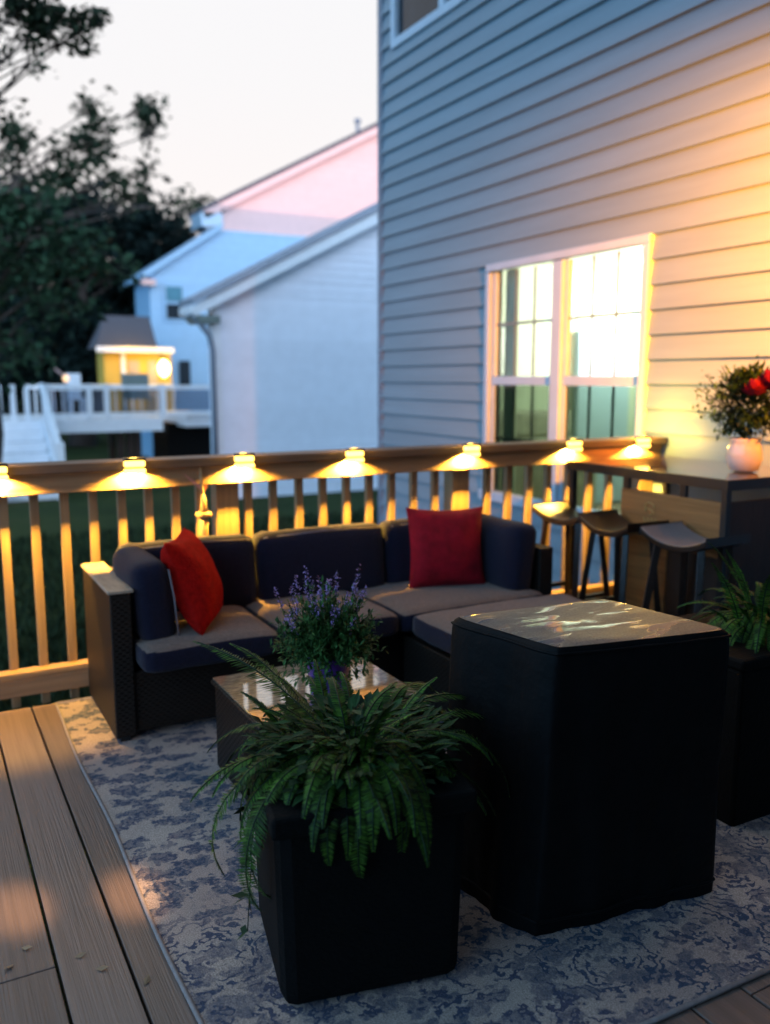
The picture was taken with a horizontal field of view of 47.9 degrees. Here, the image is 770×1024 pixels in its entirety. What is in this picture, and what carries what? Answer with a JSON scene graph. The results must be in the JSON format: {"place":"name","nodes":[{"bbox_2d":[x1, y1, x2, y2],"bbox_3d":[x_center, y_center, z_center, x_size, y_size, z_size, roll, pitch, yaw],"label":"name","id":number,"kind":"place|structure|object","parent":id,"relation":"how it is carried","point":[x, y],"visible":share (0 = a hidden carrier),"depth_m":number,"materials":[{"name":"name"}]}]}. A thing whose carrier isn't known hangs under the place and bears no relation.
{"place":"outdoors","nodes":[
{"label":"outdoors","id":0,"kind":"place"},
{"bbox_2d":[0,0,376,287],"label":"sky","id":1,"kind":"structure","parent":0,"point":[254,88],"materials":[{"name":"white"}]},
{"bbox_2d":[0,401,377,1023],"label":"ground","id":2,"kind":"structure","parent":0,"point":[19,517],"depth_m":15.07,"materials":[{"name":"green plant"}]},
{"bbox_2d":[0,715,51,772],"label":"deck joists","id":3,"kind":"object","parent":2,"relation":"on","point":[2,753],"depth_m":3.95,"materials":[{"name":"brown wood"}]},
{"bbox_2d":[0,703,769,1023],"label":"deck","id":4,"kind":"structure","parent":3,"relation":"on","point":[77,918],"depth_m":2.44,"materials":[{"name":"brown wood"}]},
{"bbox_2d":[75,952,85,956],"bbox_3d":[-0.800,1.162,2.273,0.014,0.006,0.029,7,11,38],"label":"fallen leaf","id":5,"kind":"object","parent":4,"relation":"on","point":[80,954],"visible":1,"depth_m":2.27,"materials":[{"name":"beige plant"}]},
{"bbox_2d":[96,965,108,970],"bbox_3d":[-0.726,1.170,2.223,0.031,0.006,0.015,-5,10,-28],"label":"fallen leaf","id":6,"kind":"object","parent":4,"relation":"on","point":[102,967],"visible":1,"depth_m":2.22,"materials":[{"name":"beige plant"}]},
{"bbox_2d":[144,974,149,984],"bbox_3d":[-0.599,1.176,2.179,0.015,0.006,0.031,5,10,29],"label":"fallen leaf","id":7,"kind":"object","parent":4,"relation":"on","point":[146,979],"visible":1,"depth_m":2.18,"materials":[{"name":"beige plant"}]},
{"bbox_2d":[55,680,769,1023],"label":"rug","id":8,"kind":"object","parent":4,"relation":"on","point":[655,965],"visible":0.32,"depth_m":2.34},
{"bbox_2d":[211,657,420,805],"bbox_3d":[-0.265,0.822,3.231,0.619,0.369,0.524,-5,10,-28],"label":"coffee table","id":9,"kind":"object","parent":8,"relation":"on","point":[234,706],"visible":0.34,"depth_m":3.18,"materials":[{"name":"black wicker"}]},
{"bbox_2d":[270,563,389,694],"bbox_3d":[-0.193,0.423,3.047,0.413,0.475,0.422,-5,10,-28],"label":"flowering plant","id":10,"kind":"object","parent":9,"relation":"on","point":[330,637],"visible":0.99,"depth_m":3.00,"materials":[{"name":"green plant"}]},
{"bbox_2d":[81,514,582,741],"bbox_3d":[-0.103,0.511,3.977,2.228,0.756,1.357,-5,10,-28],"label":"sectional sofa","id":11,"kind":"object","parent":8,"relation":"on","point":[151,664],"visible":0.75,"depth_m":4.00,"materials":[{"name":"wicker"}]},
{"bbox_2d":[160,527,222,635],"bbox_3d":[-0.841,0.296,3.800,0.204,0.430,0.400,-20,8,2],"label":"throw pillow","id":12,"kind":"object","parent":11,"relation":"on","point":[186,560],"visible":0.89,"depth_m":3.65,"materials":[{"name":"red fabric"}]},
{"bbox_2d":[406,506,484,587],"bbox_3d":[0.319,0.187,4.505,0.430,0.430,0.163,-1,-4,-17],"label":"throw pillow","id":13,"kind":"object","parent":11,"relation":"on","point":[445,547],"visible":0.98,"depth_m":4.44,"materials":[{"name":"fabric"}]},
{"bbox_2d":[190,641,509,1004],"bbox_3d":[-0.035,0.761,2.297,0.949,0.767,0.766,-5,10,-28],"label":"fern planter","id":14,"kind":"object","parent":8,"relation":"on","point":[355,822],"visible":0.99,"depth_m":2.07,"materials":[{"name":"green plant"}]},
{"bbox_2d":[447,599,731,936],"bbox_3d":[0.568,0.706,2.513,0.678,0.816,0.525,-5,10,-28],"label":"furniture cover","id":15,"kind":"object","parent":8,"relation":"on","point":[596,729],"visible":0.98,"depth_m":2.35,"materials":[{"name":"black fabric"}]},
{"bbox_2d":[532,501,615,598],"bbox_3d":[1.100,0.341,5.109,0.342,0.756,0.412,-5,10,-31],"label":"saddle stool","id":16,"kind":"object","parent":4,"relation":"on","point":[563,513],"visible":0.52,"depth_m":5.07,"materials":[{"name":"brown wood"}]},
{"bbox_2d":[578,510,668,611],"bbox_3d":[1.283,0.398,4.735,0.342,0.756,0.412,-4,10,-25],"label":"saddle stool","id":17,"kind":"object","parent":4,"relation":"on","point":[615,524],"visible":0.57,"depth_m":4.76,"materials":[{"name":"brown wood"}]},
{"bbox_2d":[567,456,769,614],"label":"outdoor bar","id":18,"kind":"object","parent":4,"relation":"on","point":[724,517],"visible":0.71,"depth_m":4.58,"materials":[{"name":"brown wood"}]},
{"bbox_2d":[692,355,769,471],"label":"rose vase","id":19,"kind":"object","parent":18,"relation":"on","point":[744,453],"visible":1,"depth_m":4.58,"materials":[{"name":"white ceramic"}]},
{"bbox_2d":[639,521,750,615],"bbox_3d":[1.526,0.460,4.337,0.376,0.756,0.433,-5,10,-28],"label":"saddle stool","id":20,"kind":"object","parent":4,"relation":"on","point":[681,538],"visible":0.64,"depth_m":4.33,"materials":[{"name":"brown wood"}]},
{"bbox_2d":[676,542,769,826],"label":"fern pot","id":21,"kind":"object","parent":4,"relation":"on","point":[744,782],"visible":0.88,"depth_m":2.90,"materials":[{"name":"black plastic"}]},
{"bbox_2d":[1,395,62,414],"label":"woods","id":22,"kind":"object","parent":2,"relation":"on","point":[20,413],"depth_m":46.01,"materials":[{"name":"green plant"}]},
{"bbox_2d":[0,0,114,123],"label":"overhanging tree","id":23,"kind":"object","parent":2,"relation":"on","point":[34,19],"visible":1,"depth_m":9.69,"materials":[{"name":"green plant"}]},
{"bbox_2d":[0,162,144,462],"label":"young tree","id":24,"kind":"object","parent":2,"relation":"on","point":[61,242],"visible":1,"depth_m":15.43,"materials":[{"name":"green plant"}]},
{"bbox_2d":[0,154,203,446],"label":"broadleaf tree","id":25,"kind":"object","parent":2,"relation":"on","point":[143,234],"visible":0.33,"depth_m":28.35,"materials":[{"name":"green plant"}]},
{"bbox_2d":[0,383,211,501],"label":"white deck","id":26,"kind":"structure","parent":2,"relation":"on","point":[181,433],"depth_m":18.85,"materials":[{"name":"paint"}]},
{"bbox_2d":[55,368,68,417],"bbox_3d":[-7.165,-2.647,19.266,0.300,1.090,0.140,-5,10,-28],"label":"patio torch","id":27,"kind":"object","parent":26,"relation":"on","point":[65,378],"visible":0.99,"depth_m":19.24,"materials":[{"name":"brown wood"}]},
{"bbox_2d":[64,373,85,416],"bbox_3d":[-7.092,-2.676,19.820,0.346,0.980,0.500,-5,10,-28],"label":"deck chair","id":28,"kind":"object","parent":26,"relation":"on","point":[74,379],"visible":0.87,"depth_m":19.95,"materials":[{"name":"white paint"}]},
{"bbox_2d":[121,374,154,415],"bbox_3d":[-5.846,-2.780,20.492,0.648,0.980,0.500,-5,10,-28],"label":"deck chair","id":29,"kind":"object","parent":26,"relation":"on","point":[134,379],"visible":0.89,"depth_m":20.59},
{"bbox_2d":[0,79,223,248],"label":"broadleaf tree","id":30,"kind":"object","parent":2,"relation":"on","point":[144,112],"visible":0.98,"depth_m":21.91,"materials":[{"name":"green plant"}]},
{"bbox_2d":[88,315,173,458],"bbox_3d":[-6.620,-3.147,22.695,1.946,3.919,1.240,-5,10,-28],"label":"playhouse","id":31,"kind":"object","parent":2,"relation":"on","point":[124,344],"visible":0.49,"depth_m":22.31,"materials":[{"name":"beige wood"}]},
{"bbox_2d":[128,361,139,373],"bbox_3d":[-6.481,-3.437,22.385,0.278,0.928,0.028,-5,10,-28],"label":"window","id":32,"kind":"structure","parent":31,"relation":"in","point":[133,366],"depth_m":22.32,"materials":[{"name":"yellow glass"}]},
{"bbox_2d":[148,361,156,396],"bbox_3d":[-6.060,-3.473,22.612,0.216,0.935,0.028,-5,10,-28],"label":"window","id":33,"kind":"structure","parent":31,"relation":"in","point":[152,365],"depth_m":22.59,"materials":[{"name":"glass"}]},
{"bbox_2d":[158,354,169,376],"bbox_3d":[-5.756,-3.787,22.365,0.300,0.589,0.631,-5,10,-28],"label":"porch lantern","id":34,"kind":"object","parent":31,"relation":"attached to","point":[163,368],"visible":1,"depth_m":22.14,"materials":[{"name":"white glass"}]},
{"bbox_2d":[188,118,377,235],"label":"tall gable house","id":35,"kind":"structure","parent":2,"relation":"on","point":[322,188],"depth_m":28.09,"materials":[{"name":"pink paint"}]},
{"bbox_2d":[0,436,667,708],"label":"deck railing","id":36,"kind":"object","parent":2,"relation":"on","point":[223,476],"visible":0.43,"depth_m":4.40,"materials":[{"name":"brown wood"}]},
{"bbox_2d":[0,463,8,480],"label":"rail light","id":37,"kind":"object","parent":36,"relation":"attached to","point":[4,474],"visible":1,"depth_m":3.73,"materials":[{"name":"yellow metal"}]},
{"bbox_2d":[122,457,146,473],"bbox_3d":[-1.160,-0.215,4.010,0.104,0.074,0.040,-5,10,-28],"label":"rail light","id":38,"kind":"object","parent":36,"relation":"attached to","point":[134,465],"visible":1,"depth_m":4.00,"materials":[{"name":"yellow metal"}]},
{"bbox_2d":[184,467,211,536],"bbox_3d":[-0.904,0.268,4.278,0.127,1.037,0.083,-12,15,-53],"label":"garden ornament","id":39,"kind":"object","parent":36,"relation":"attached to","point":[203,514],"visible":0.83,"depth_m":4.24,"materials":[{"name":"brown wood"}]},
{"bbox_2d":[233,452,255,467],"bbox_3d":[-0.692,-0.254,4.262,0.104,0.074,0.040,-5,10,-28],"label":"rail light","id":40,"kind":"object","parent":36,"relation":"attached to","point":[244,460],"visible":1,"depth_m":4.25,"materials":[{"name":"yellow metal"}]},
{"bbox_2d":[344,448,364,462],"bbox_3d":[-0.159,-0.298,4.550,0.104,0.074,0.040,-5,10,-28],"label":"rail light","id":41,"kind":"object","parent":36,"relation":"attached to","point":[354,454],"visible":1,"depth_m":4.53,"materials":[{"name":"yellow metal"}]},
{"bbox_2d":[462,443,480,456],"bbox_3d":[0.492,-0.352,4.901,0.104,0.074,0.040,-5,10,-28],"label":"rail light","id":42,"kind":"object","parent":36,"relation":"attached to","point":[471,449],"visible":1,"depth_m":4.88,"materials":[{"name":"yellow metal"}]},
{"bbox_2d":[566,438,583,450],"bbox_3d":[1.152,-0.407,5.257,0.104,0.074,0.040,-5,10,-28],"label":"rail light","id":43,"kind":"object","parent":36,"relation":"attached to","point":[574,444],"visible":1,"depth_m":5.24,"materials":[{"name":"yellow metal"}]},
{"bbox_2d":[635,436,651,447],"bbox_3d":[1.649,-0.448,5.526,0.104,0.074,0.040,-5,10,-28],"label":"rail light","id":44,"kind":"object","parent":36,"relation":"attached to","point":[643,441],"visible":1,"depth_m":5.51,"materials":[{"name":"yellow metal"}]},
{"bbox_2d":[377,0,769,589],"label":"house siding wall","id":45,"kind":"structure","parent":2,"relation":"on","point":[573,219],"depth_m":6.52,"materials":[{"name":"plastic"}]},
{"bbox_2d":[390,0,466,49],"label":"window frame","id":46,"kind":"structure","parent":45,"relation":"in","point":[408,18],"depth_m":8.02,"materials":[{"name":"white plastic"}]},
{"bbox_2d":[478,233,654,514],"bbox_3d":[1.310,-0.967,6.592,0.097,1.967,1.910,-5,10,-28],"label":"window frame","id":47,"kind":"structure","parent":45,"relation":"in","point":[559,405],"depth_m":6.51,"materials":[{"name":"white plastic"}]},
{"bbox_2d":[574,330,631,375],"bbox_3d":[2.563,-1.111,10.282,0.800,2.030,0.080,-5,10,-28],"label":"window pane","id":48,"kind":"structure","parent":45,"relation":"in","point":[603,341],"depth_m":10.11,"materials":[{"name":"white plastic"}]},
{"bbox_2d":[0,505,377,841],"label":"grass","id":49,"kind":"structure","parent":0,"point":[56,634],"depth_m":9.67,"materials":[{"name":"green plant"}]},
{"bbox_2d":[124,223,307,456],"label":"pale blue house","id":50,"kind":"structure","parent":0,"point":[172,279],"depth_m":24.93,"materials":[{"name":"blue paint"}]},
{"bbox_2d":[162,283,185,321],"bbox_3d":[-5.973,-5.931,24.546,0.617,1.047,0.055,-5,10,-28],"label":"window frame","id":51,"kind":"structure","parent":50,"relation":"in","point":[172,293],"depth_m":24.51,"materials":[{"name":"white"}]},
{"bbox_2d":[179,361,190,384],"bbox_3d":[-5.768,-3.982,24.956,0.311,0.739,0.050,-5,10,-28],"label":"lower window","id":52,"kind":"structure","parent":50,"relation":"in","point":[184,366],"depth_m":24.93,"materials":[{"name":"black glass"}]},
{"bbox_2d":[179,202,377,498],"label":"white gable house","id":53,"kind":"structure","parent":0,"point":[291,332],"depth_m":16.99,"materials":[{"name":"white paint"}]}
]}

